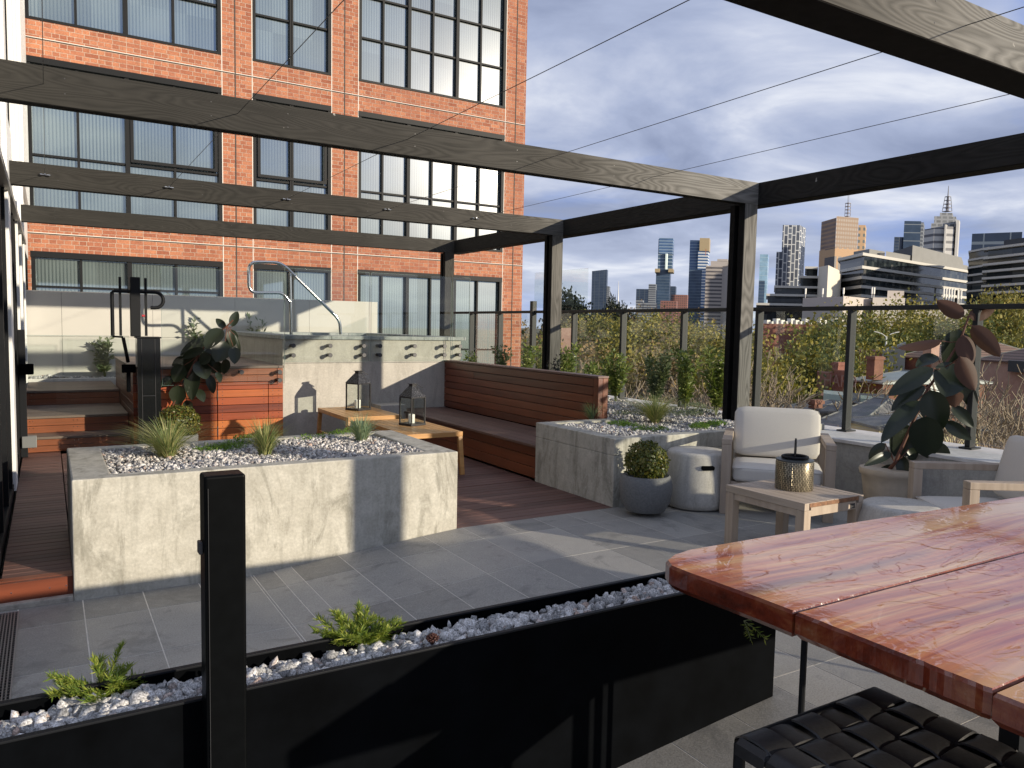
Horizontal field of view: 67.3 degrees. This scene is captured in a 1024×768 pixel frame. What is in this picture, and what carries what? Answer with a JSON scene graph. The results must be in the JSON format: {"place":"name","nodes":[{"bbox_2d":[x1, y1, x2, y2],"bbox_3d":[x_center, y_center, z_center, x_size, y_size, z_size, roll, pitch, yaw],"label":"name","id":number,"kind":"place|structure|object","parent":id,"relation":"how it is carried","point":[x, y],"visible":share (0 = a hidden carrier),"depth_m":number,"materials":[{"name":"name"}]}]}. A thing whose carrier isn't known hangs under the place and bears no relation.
{"place":"outdoors","nodes":[
{"label":"outdoors","id":0,"kind":"place"},
{"bbox_2d":[0,444,534,578],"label":"roof slab","id":1,"kind":"structure","parent":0,"point":[495,466],"depth_m":8.52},
{"bbox_2d":[0,0,29,573],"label":"glazed facade","id":2,"kind":"structure","parent":1,"relation":"on","point":[13,227],"depth_m":6.45,"materials":[{"name":"clear glass"}]},
{"bbox_2d":[28,377,115,384],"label":"garden kerb","id":3,"kind":"structure","parent":2,"relation":"attached to","point":[113,379],"depth_m":11.18,"materials":[{"name":"concrete"}]},
{"bbox_2d":[29,374,115,378],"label":"gravel","id":4,"kind":"structure","parent":3,"relation":"on","point":[47,376],"depth_m":11.21,"materials":[{"name":"gravel"}]},
{"bbox_2d":[89,336,116,376],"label":"young bush","id":5,"kind":"object","parent":4,"relation":"on","point":[103,363],"visible":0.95,"depth_m":11.45,"materials":[{"name":"green plant"}]},
{"bbox_2d":[26,290,376,378],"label":"garden wall","id":6,"kind":"structure","parent":2,"relation":"attached to","point":[85,316],"depth_m":11.87,"materials":[{"name":"grey concrete"}]},
{"bbox_2d":[1,455,67,577],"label":"deck base","id":7,"kind":"object","parent":1,"relation":"on","point":[14,503],"visible":0.1,"depth_m":6.09,"materials":[{"name":"black metal"}]},
{"bbox_2d":[1,452,71,578],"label":"deck","id":8,"kind":"structure","parent":7,"relation":"on","point":[38,541],"depth_m":5.45,"materials":[{"name":"wood"}]},
{"bbox_2d":[18,330,130,457],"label":"pool gate","id":9,"kind":"structure","parent":8,"relation":"on","point":[27,440],"depth_m":7.93,"materials":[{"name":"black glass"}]},
{"bbox_2d":[26,381,130,452],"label":"timber steps","id":10,"kind":"structure","parent":8,"relation":"on","point":[62,416],"depth_m":8.93,"materials":[{"name":"red wood"}]},
{"bbox_2d":[0,570,72,603],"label":"deck step","id":11,"kind":"object","parent":7,"relation":"on","point":[21,588],"visible":1,"depth_m":4.26,"materials":[{"name":"red wood"}]},
{"bbox_2d":[62,454,531,511],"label":"deck","id":12,"kind":"structure","parent":7,"relation":"on","point":[477,473],"depth_m":7.45,"materials":[{"name":"wood"}]},
{"bbox_2d":[134,336,160,443],"bbox_3d":[-4.006,0.111,8.484,0.250,1.262,0.220,-1,5,-31],"label":"gate post","id":13,"kind":"object","parent":12,"relation":"on","point":[148,376],"visible":0.75,"depth_m":8.39,"materials":[{"name":"black"}]},
{"bbox_2d":[110,277,164,391],"bbox_3d":[-4.082,-0.539,8.412,0.541,1.245,0.110,-1,5,-31],"label":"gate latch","id":14,"kind":"object","parent":13,"relation":"attached to","point":[134,291],"visible":1,"depth_m":8.34,"materials":[{"name":"black"}]},
{"bbox_2d":[155,404,202,440],"bbox_3d":[-3.372,0.506,7.787,0.447,0.602,0.445,-1,5,-31],"label":"potted box ball","id":15,"kind":"object","parent":12,"relation":"on","point":[186,413],"visible":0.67,"depth_m":7.70,"materials":[{"name":"plant"}]},
{"bbox_2d":[114,356,283,444],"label":"timber platform","id":16,"kind":"structure","parent":12,"relation":"on","point":[232,402],"depth_m":9.13,"materials":[{"name":"red wood"}]},
{"bbox_2d":[174,382,216,440],"bbox_3d":[-3.652,0.345,8.894,0.460,0.717,0.022,-1,5,-31],"label":"door","id":17,"kind":"structure","parent":16,"relation":"in","point":[209,420],"depth_m":8.95,"materials":[{"name":"red wood"}]},
{"bbox_2d":[217,381,267,439],"bbox_3d":[-3.200,0.334,9.166,0.575,0.717,0.022,-1,5,-31],"label":"door","id":18,"kind":"structure","parent":16,"relation":"in","point":[236,397],"depth_m":9.14,"materials":[{"name":"red wood"}]},
{"bbox_2d":[161,311,240,429],"bbox_3d":[-3.558,-0.045,8.667,1.112,1.563,0.409,2,4,11],"label":"rubber plant","id":19,"kind":"object","parent":12,"relation":"on","point":[191,365],"visible":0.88,"depth_m":8.57,"materials":[{"name":"green plant"}]},
{"bbox_2d":[234,331,465,435],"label":"plunge pool","id":20,"kind":"structure","parent":12,"relation":"on","point":[311,388],"depth_m":9.91,"materials":[{"name":"concrete"}]},
{"bbox_2d":[247,260,341,333],"bbox_3d":[-3.121,-1.238,11.128,1.369,1.041,0.046,-1,5,-31],"label":"grab rail","id":21,"kind":"object","parent":20,"relation":"on","point":[297,278],"visible":0.99,"depth_m":11.05,"materials":[{"name":"silver metal"}]},
{"bbox_2d":[284,268,469,361],"bbox_3d":[-1.683,-0.864,9.967,2.517,1.130,0.122,-1,5,-31],"label":"glass fence","id":22,"kind":"object","parent":20,"relation":"attached to","point":[293,345],"visible":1,"depth_m":10.04,"materials":[{"name":"teal"}]},
{"bbox_2d":[317,406,398,433],"bbox_3d":[-1.814,0.532,9.078,0.669,0.423,1.127,-1,5,-31],"label":"teak table","id":23,"kind":"object","parent":12,"relation":"on","point":[372,413],"visible":0.66,"depth_m":8.91,"materials":[{"name":"wood"}]},
{"bbox_2d":[345,370,370,410],"bbox_3d":[-1.838,0.075,9.205,0.220,0.468,0.220,4,5,33],"label":"lantern","id":24,"kind":"object","parent":23,"relation":"on","point":[358,378],"visible":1,"depth_m":9.16,"materials":[{"name":"black metal"}]},
{"bbox_2d":[364,419,464,474],"bbox_3d":[-1.032,0.638,7.861,0.609,0.423,1.227,-1,5,-31],"label":"teak table","id":25,"kind":"object","parent":12,"relation":"on","point":[429,430],"visible":0.66,"depth_m":7.51,"materials":[{"name":"wood"}]},
{"bbox_2d":[399,383,425,426],"bbox_3d":[-1.024,0.208,7.916,0.200,0.426,0.200,5,6,42],"label":"lantern","id":26,"kind":"object","parent":25,"relation":"on","point":[411,391],"visible":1,"depth_m":7.89,"materials":[{"name":"black metal"}]},
{"bbox_2d":[457,480,612,527],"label":"deck","id":27,"kind":"structure","parent":7,"relation":"on","point":[494,503],"depth_m":6.35,"materials":[{"name":"wood"}]},
{"bbox_2d":[0,594,73,611],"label":"kerb","id":28,"kind":"structure","parent":1,"relation":"on","point":[30,603],"depth_m":4.22,"materials":[{"name":"concrete"}]},
{"bbox_2d":[67,430,457,600],"bbox_3d":[-1.735,0.818,5.423,2.395,0.715,1.233,-1,5,-31],"label":"concrete planter","id":29,"kind":"object","parent":1,"relation":"on","point":[134,532],"visible":0.77,"depth_m":4.84,"materials":[{"name":"concrete"}]},
{"bbox_2d":[101,435,421,473],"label":"gravel","id":30,"kind":"structure","parent":29,"relation":"in","point":[137,460],"depth_m":5.30,"materials":[{"name":"gravel"}]},
{"bbox_2d":[104,415,221,457],"bbox_3d":[-2.316,0.350,5.105,0.800,0.332,0.818,-1,5,-31],"label":"grass tussock","id":31,"kind":"object","parent":30,"relation":"on","point":[165,444],"depth_m":5.09,"materials":[{"name":"plant"}]},
{"bbox_2d":[234,413,303,455],"bbox_3d":[-1.697,0.351,5.353,0.526,0.319,0.539,-1,5,-31],"label":"grass tussock","id":32,"kind":"object","parent":30,"relation":"on","point":[265,442],"depth_m":5.31,"materials":[{"name":"plant"}]},
{"bbox_2d":[341,412,383,440],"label":"grass tussock","id":33,"kind":"object","parent":30,"relation":"on","point":[359,431],"depth_m":5.94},
{"bbox_2d":[404,360,608,477],"bbox_3d":[-0.302,0.291,8.942,0.860,0.978,3.455,-1,5,-31],"label":"timber bench","id":34,"kind":"object","parent":1,"relation":"on","point":[495,413],"visible":0.62,"depth_m":8.62,"materials":[{"name":"red wood"}]},
{"bbox_2d":[608,395,1003,498],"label":"parapet wall","id":35,"kind":"structure","parent":1,"relation":"on","point":[853,449],"depth_m":6.50,"materials":[{"name":"concrete"}]},
{"bbox_2d":[453,303,1023,449],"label":"glass railing","id":36,"kind":"object","parent":35,"relation":"on","point":[972,406],"visible":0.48,"depth_m":8.15,"materials":[{"name":"grey metal"}]},
{"bbox_2d":[24,0,527,366],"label":"brick building","id":37,"kind":"structure","parent":0,"point":[427,64],"depth_m":17.20,"materials":[{"name":"orange"}]},
{"bbox_2d":[24,0,220,54],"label":"window","id":38,"kind":"structure","parent":37,"relation":"in","point":[189,24],"depth_m":15.52,"materials":[{"name":"black"}]},
{"bbox_2d":[26,55,222,220],"bbox_3d":[-7.690,-4.734,15.505,3.500,2.984,0.140,-1,5,-31],"label":"window","id":39,"kind":"structure","parent":37,"relation":"in","point":[72,139],"depth_m":15.45,"materials":[{"name":"black"}]},
{"bbox_2d":[31,251,222,296],"bbox_3d":[-7.762,-1.062,15.779,3.500,3.070,0.140,-1,5,-31],"label":"window","id":40,"kind":"structure","parent":37,"relation":"in","point":[50,271],"depth_m":15.59,"materials":[{"name":"black"}]},
{"bbox_2d":[252,0,330,75],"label":"window","id":41,"kind":"structure","parent":37,"relation":"in","point":[279,27],"depth_m":17.00,"materials":[{"name":"black"}]},
{"bbox_2d":[253,93,330,229],"bbox_3d":[-4.902,-4.805,17.184,1.730,2.984,0.140,-1,5,-31],"label":"window","id":42,"kind":"structure","parent":37,"relation":"in","point":[283,165],"depth_m":17.18,"materials":[{"name":"black"}]},
{"bbox_2d":[254,264,330,299],"bbox_3d":[-4.973,-1.133,17.457,1.730,3.070,0.140,-1,5,-31],"label":"window","id":43,"kind":"structure","parent":37,"relation":"in","point":[319,280],"depth_m":17.37,"materials":[{"name":"black"}]},
{"bbox_2d":[358,269,501,363],"bbox_3d":[-1.997,-1.208,19.249,3.920,3.070,0.140,-1,5,-31],"label":"window","id":44,"kind":"structure","parent":37,"relation":"in","point":[409,304],"depth_m":19.18,"materials":[{"name":"black"}]},
{"bbox_2d":[358,111,504,251],"bbox_3d":[-1.925,-4.880,18.975,3.920,2.984,0.140,-1,5,-31],"label":"window","id":45,"kind":"structure","parent":37,"relation":"in","point":[380,177],"depth_m":18.91,"materials":[{"name":"black"}]},
{"bbox_2d":[359,0,506,107],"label":"window","id":46,"kind":"structure","parent":37,"relation":"in","point":[454,49],"depth_m":18.80,"materials":[{"name":"black"}]},
{"bbox_2d":[0,499,998,767],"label":"paving","id":47,"kind":"structure","parent":0,"point":[316,587],"depth_m":4.29,"materials":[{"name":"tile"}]},
{"bbox_2d":[0,611,18,700],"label":"drain grate","id":48,"kind":"object","parent":47,"relation":"on","point":[8,629],"visible":0.68,"depth_m":3.64,"materials":[{"name":"grey"}]},
{"bbox_2d":[197,469,246,767],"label":"fence post","id":49,"kind":"object","parent":47,"relation":"on","point":[221,546],"visible":1,"depth_m":1.88,"materials":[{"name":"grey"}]},
{"bbox_2d":[0,572,775,767],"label":"steel planter","id":50,"kind":"object","parent":47,"relation":"on","point":[617,686],"visible":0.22,"depth_m":2.40,"materials":[{"name":"black"}]},
{"bbox_2d":[41,639,147,703],"bbox_3d":[-1.059,0.791,2.006,0.317,0.226,0.221,1,4,-1],"label":"fern","id":51,"kind":"object","parent":50,"relation":"in","point":[72,689],"visible":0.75,"depth_m":2.00,"materials":[{"name":"green"}]},
{"bbox_2d":[0,577,679,738],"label":"gravel","id":52,"kind":"structure","parent":50,"relation":"in","point":[65,711],"depth_m":2.23,"materials":[{"name":"gravel"}]},
{"bbox_2d":[308,598,406,649],"bbox_3d":[-0.449,0.752,2.399,0.354,0.152,0.240,-1,5,-31],"label":"fern weed","id":53,"kind":"object","parent":52,"relation":"on","point":[358,626],"visible":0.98,"depth_m":2.37,"materials":[{"name":"green"}]},
{"bbox_2d":[0,0,1023,420],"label":"pergola","id":54,"kind":"object","parent":47,"relation":"on","point":[970,42],"visible":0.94,"depth_m":6.58,"materials":[{"name":"grey"}]},
{"bbox_2d":[619,439,672,513],"bbox_3d":[1.053,0.714,6.040,0.414,0.580,0.414,-1,5,-31],"label":"potted box ball","id":55,"kind":"object","parent":47,"relation":"on","point":[645,486],"visible":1,"depth_m":5.91,"materials":[{"name":"concrete"}]},
{"bbox_2d":[535,406,824,506],"bbox_3d":[-0.158,0.444,10.433,2.632,0.657,8.190,-1,5,-31],"label":"concrete planter","id":56,"kind":"object","parent":47,"relation":"on","point":[585,463],"visible":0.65,"depth_m":6.66,"materials":[{"name":"concrete"}]},
{"bbox_2d":[563,397,733,435],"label":"gravel","id":57,"kind":"structure","parent":56,"relation":"in","point":[680,423],"depth_m":7.67,"materials":[{"name":"gravel"}]},
{"bbox_2d":[599,348,632,401],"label":"young shrub","id":58,"kind":"object","parent":57,"relation":"on","point":[618,376],"visible":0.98,"depth_m":10.01,"materials":[{"name":"green plant"}]},
{"bbox_2d":[607,391,706,422],"bbox_3d":[1.418,0.218,7.758,1.232,0.348,1.215,-1,5,-31],"label":"grass tussock","id":59,"kind":"object","parent":57,"relation":"on","point":[657,413],"depth_m":7.67,"materials":[{"name":"plant"}]},
{"bbox_2d":[644,349,673,404],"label":"young shrub","id":60,"kind":"object","parent":57,"relation":"on","point":[657,379],"visible":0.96,"depth_m":9.35,"materials":[{"name":"green plant"}]},
{"bbox_2d":[671,346,703,409],"bbox_3d":[2.035,-0.059,8.957,0.311,0.768,0.412,5,6,39],"label":"young shrub","id":61,"kind":"object","parent":57,"relation":"on","point":[685,369],"visible":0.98,"depth_m":8.91,"materials":[{"name":"green plant"}]},
{"bbox_2d":[698,345,724,414],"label":"young shrub","id":62,"kind":"object","parent":57,"relation":"on","point":[714,387],"visible":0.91,"depth_m":8.49,"materials":[{"name":"green plant"}]},
{"bbox_2d":[666,446,721,511],"bbox_3d":[1.532,0.774,6.381,0.550,0.460,0.550,-1,5,-31],"label":"drum stool","id":63,"kind":"object","parent":47,"relation":"on","point":[694,472],"visible":0.77,"depth_m":6.14,"materials":[{"name":"concrete"}]},
{"bbox_2d":[719,406,836,522],"bbox_3d":[2.168,0.620,6.317,0.840,0.810,0.740,2,4,17],"label":"armchair","id":64,"kind":"object","parent":47,"relation":"on","point":[757,440],"visible":0.86,"depth_m":6.41,"materials":[{"name":"fabric"}]},
{"bbox_2d":[724,479,863,543],"bbox_3d":[1.839,0.902,5.061,0.570,0.421,0.630,-1,5,-31],"label":"coffee table","id":65,"kind":"object","parent":47,"relation":"on","point":[802,507],"visible":0.8,"depth_m":4.92,"materials":[{"name":"brown wood"}]},
{"bbox_2d":[775,438,813,491],"bbox_3d":[1.864,0.522,5.072,0.240,0.334,0.240,-1,5,-31],"label":"candle holder","id":66,"kind":"object","parent":65,"relation":"on","point":[794,471],"visible":1,"depth_m":4.98,"materials":[{"name":"metal"}]},
{"bbox_2d":[665,496,1023,752],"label":"slab table","id":67,"kind":"object","parent":47,"relation":"on","point":[930,602],"visible":1,"depth_m":2.11,"materials":[{"name":"wood"}]},
{"bbox_2d":[733,687,1023,767],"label":"woven stool","id":68,"kind":"object","parent":47,"relation":"on","point":[873,727],"visible":1,"depth_m":1.93,"materials":[{"name":"black"}]},
{"bbox_2d":[857,497,942,521],"bbox_3d":[2.479,0.948,4.883,0.600,0.373,0.600,-1,5,-31],"label":"drum stool","id":69,"kind":"object","parent":47,"relation":"on","point":[872,508],"visible":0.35,"depth_m":4.83,"materials":[{"name":"concrete"}]},
{"bbox_2d":[859,299,1000,498],"bbox_3d":[3.417,0.173,6.335,1.138,1.746,0.506,1,4,5],"label":"rubber plant","id":70,"kind":"object","parent":47,"relation":"on","point":[955,378],"visible":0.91,"depth_m":6.26,"materials":[{"name":"green plant"}]},
{"bbox_2d":[907,435,1023,508],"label":"armchair","id":71,"kind":"object","parent":47,"relation":"on","point":[1007,482],"visible":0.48,"depth_m":4.97,"materials":[{"name":"brown wood"}]},
{"bbox_2d":[591,270,609,317],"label":"office tower","id":72,"kind":"structure","parent":0,"point":[600,293],"depth_m":1990.62,"materials":[{"name":"glass"}]},
{"bbox_2d":[521,328,754,388],"bbox_3d":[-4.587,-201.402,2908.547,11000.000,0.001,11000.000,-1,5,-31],"label":"ground","id":73,"kind":"structure","parent":0,"point":[537,330],"depth_m":2724.29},
{"bbox_2d":[537,283,606,338],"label":"pine tree","id":74,"kind":"object","parent":73,"relation":"on","point":[570,303],"visible":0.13,"depth_m":146.14,"materials":[{"name":"green plant"}]},
{"bbox_2d":[577,321,673,384],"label":"tree","id":75,"kind":"object","parent":73,"relation":"on","point":[637,356],"visible":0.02,"depth_m":69.97,"materials":[{"name":"green plant"}]},
{"bbox_2d":[560,332,704,402],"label":"tree","id":76,"kind":"object","parent":73,"relation":"on","point":[630,376],"visible":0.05,"depth_m":58.59,"materials":[{"name":"green plant"}]},
{"bbox_2d":[594,308,710,394],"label":"tree","id":77,"kind":"object","parent":73,"relation":"on","point":[649,325],"visible":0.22,"depth_m":108.09,"materials":[{"name":"green plant"}]},
{"bbox_2d":[601,304,725,394],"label":"tree","id":78,"kind":"object","parent":73,"relation":"on","point":[655,324],"visible":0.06,"depth_m":109.48,"materials":[{"name":"green plant"}]},
{"bbox_2d":[651,320,791,388],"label":"tree","id":79,"kind":"object","parent":73,"relation":"on","point":[703,346],"visible":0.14,"depth_m":88.52,"materials":[{"name":"green plant"}]},
{"bbox_2d":[661,341,833,410],"bbox_3d":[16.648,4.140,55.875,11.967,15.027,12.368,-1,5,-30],"label":"tree","id":80,"kind":"object","parent":73,"relation":"on","point":[780,380],"visible":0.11,"depth_m":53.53,"materials":[{"name":"green plant"}]},
{"bbox_2d":[762,318,842,375],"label":"brick warehouse","id":81,"kind":"structure","parent":73,"relation":"on","point":[776,327],"depth_m":121.97,"materials":[{"name":"brown"}]},
{"bbox_2d":[771,328,864,403],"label":"tree","id":82,"kind":"object","parent":73,"relation":"on","point":[817,362],"visible":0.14,"depth_m":60.48,"materials":[{"name":"green plant"}]},
{"bbox_2d":[751,305,911,397],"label":"tree","id":83,"kind":"object","parent":73,"relation":"on","point":[813,356],"visible":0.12,"depth_m":63.56,"materials":[{"name":"green plant"}]},
{"bbox_2d":[816,362,855,399],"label":"brick terrace house","id":84,"kind":"structure","parent":73,"relation":"on","point":[838,368],"depth_m":57.24,"materials":[{"name":"brick"}]},
{"bbox_2d":[785,303,927,366],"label":"tree","id":85,"kind":"object","parent":73,"relation":"on","point":[859,339],"visible":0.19,"depth_m":89.53,"materials":[{"name":"green plant"}]},
{"bbox_2d":[807,397,920,426],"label":"slate roofed house","id":86,"kind":"structure","parent":73,"relation":"on","point":[871,406],"depth_m":42.73,"materials":[{"name":"grey brick"}]},
{"bbox_2d":[801,296,957,353],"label":"tree","id":87,"kind":"object","parent":73,"relation":"on","point":[900,314],"visible":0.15,"depth_m":96.62,"materials":[{"name":"green plant"}]},
{"bbox_2d":[851,414,988,445],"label":"hip roofed house","id":88,"kind":"structure","parent":73,"relation":"on","point":[876,423],"depth_m":38.59,"materials":[{"name":"beige"}]},
{"bbox_2d":[853,356,992,424],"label":"brick terrace house","id":89,"kind":"structure","parent":73,"relation":"on","point":[874,365],"depth_m":58.07,"materials":[{"name":"brick"}]},
{"bbox_2d":[887,297,1013,342],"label":"tree","id":90,"kind":"object","parent":73,"relation":"on","point":[941,316],"visible":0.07,"depth_m":103.80,"materials":[{"name":"green plant"}]},
{"bbox_2d":[886,301,1023,346],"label":"tree","id":91,"kind":"object","parent":73,"relation":"on","point":[993,328],"visible":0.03,"depth_m":92.63,"materials":[{"name":"green plant"}]},
{"bbox_2d":[905,342,1019,371],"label":"tile roofed house","id":92,"kind":"structure","parent":73,"relation":"on","point":[915,356],"depth_m":78.38,"materials":[{"name":"red brick"}]},
{"bbox_2d":[909,362,1023,447],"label":"bare tree","id":93,"kind":"object","parent":73,"relation":"on","point":[981,438],"visible":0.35,"depth_m":35.55,"materials":[{"name":"brown plant"}]},
{"bbox_2d":[950,377,1023,448],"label":"bare tree","id":94,"kind":"object","parent":73,"relation":"on","point":[1008,419],"visible":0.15,"depth_m":40.36,"materials":[{"name":"brown plant"}]},
{"bbox_2d":[968,283,1023,340],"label":"tree","id":95,"kind":"object","parent":73,"relation":"on","point":[1016,300],"visible":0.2,"depth_m":125.25,"materials":[{"name":"green plant"}]},
{"bbox_2d":[655,238,673,312],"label":"office tower","id":96,"kind":"structure","parent":0,"point":[664,271],"depth_m":1986.24,"materials":[{"name":"blue glass"}]},
{"bbox_2d":[688,238,710,331],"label":"office tower","id":97,"kind":"structure","parent":0,"point":[698,260],"depth_m":1975.84,"materials":[{"name":"glass"}]},
{"bbox_2d":[703,259,727,339],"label":"office tower","id":98,"kind":"structure","parent":0,"point":[716,284],"depth_m":1295.02,"materials":[{"name":"concrete"}]},
{"bbox_2d":[758,254,768,302],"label":"office tower","id":99,"kind":"structure","parent":0,"point":[763,276],"depth_m":1886.56,"materials":[{"name":"blue glass"}]},
{"bbox_2d":[521,0,1023,331],"label":"sky","id":100,"kind":"structure","parent":0,"point":[695,55],"materials":[{"name":"blue"}]},
{"bbox_2d":[775,225,805,292],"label":"apartment tower","id":101,"kind":"structure","parent":0,"point":[790,263],"depth_m":1092.33,"materials":[{"name":"concrete"}]},
{"bbox_2d":[819,202,865,269],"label":"office tower","id":102,"kind":"structure","parent":0,"point":[847,232],"depth_m":999.30,"materials":[{"name":"orange concrete"}]},
{"bbox_2d":[756,245,967,320],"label":"apartment building","id":103,"kind":"structure","parent":0,"point":[929,273],"depth_m":208.65,"materials":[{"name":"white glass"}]},
{"bbox_2d":[802,296,968,327],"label":"flat roofed building","id":104,"kind":"structure","parent":0,"point":[815,301],"depth_m":151.39,"materials":[{"name":"grey"}]},
{"bbox_2d":[894,221,924,250],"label":"office tower","id":105,"kind":"structure","parent":0,"point":[914,233],"depth_m":1039.89,"materials":[{"name":"blue glass"}]},
{"bbox_2d":[923,186,959,255],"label":"office tower","id":106,"kind":"structure","parent":0,"point":[941,234],"depth_m":1140.89,"materials":[{"name":"grey stone"}]},
{"bbox_2d":[966,238,1023,319],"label":"apartment building","id":107,"kind":"structure","parent":0,"point":[1003,265],"depth_m":189.98,"materials":[{"name":"grey glass"}]},
{"bbox_2d":[971,232,1021,249],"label":"office block","id":108,"kind":"structure","parent":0,"point":[982,240],"depth_m":324.45,"materials":[{"name":"blue glass"}]},
{"bbox_2d":[980,348,1023,448],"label":"tile roofed house","id":109,"kind":"structure","parent":0,"point":[1011,360],"depth_m":63.81,"materials":[{"name":"brick"}]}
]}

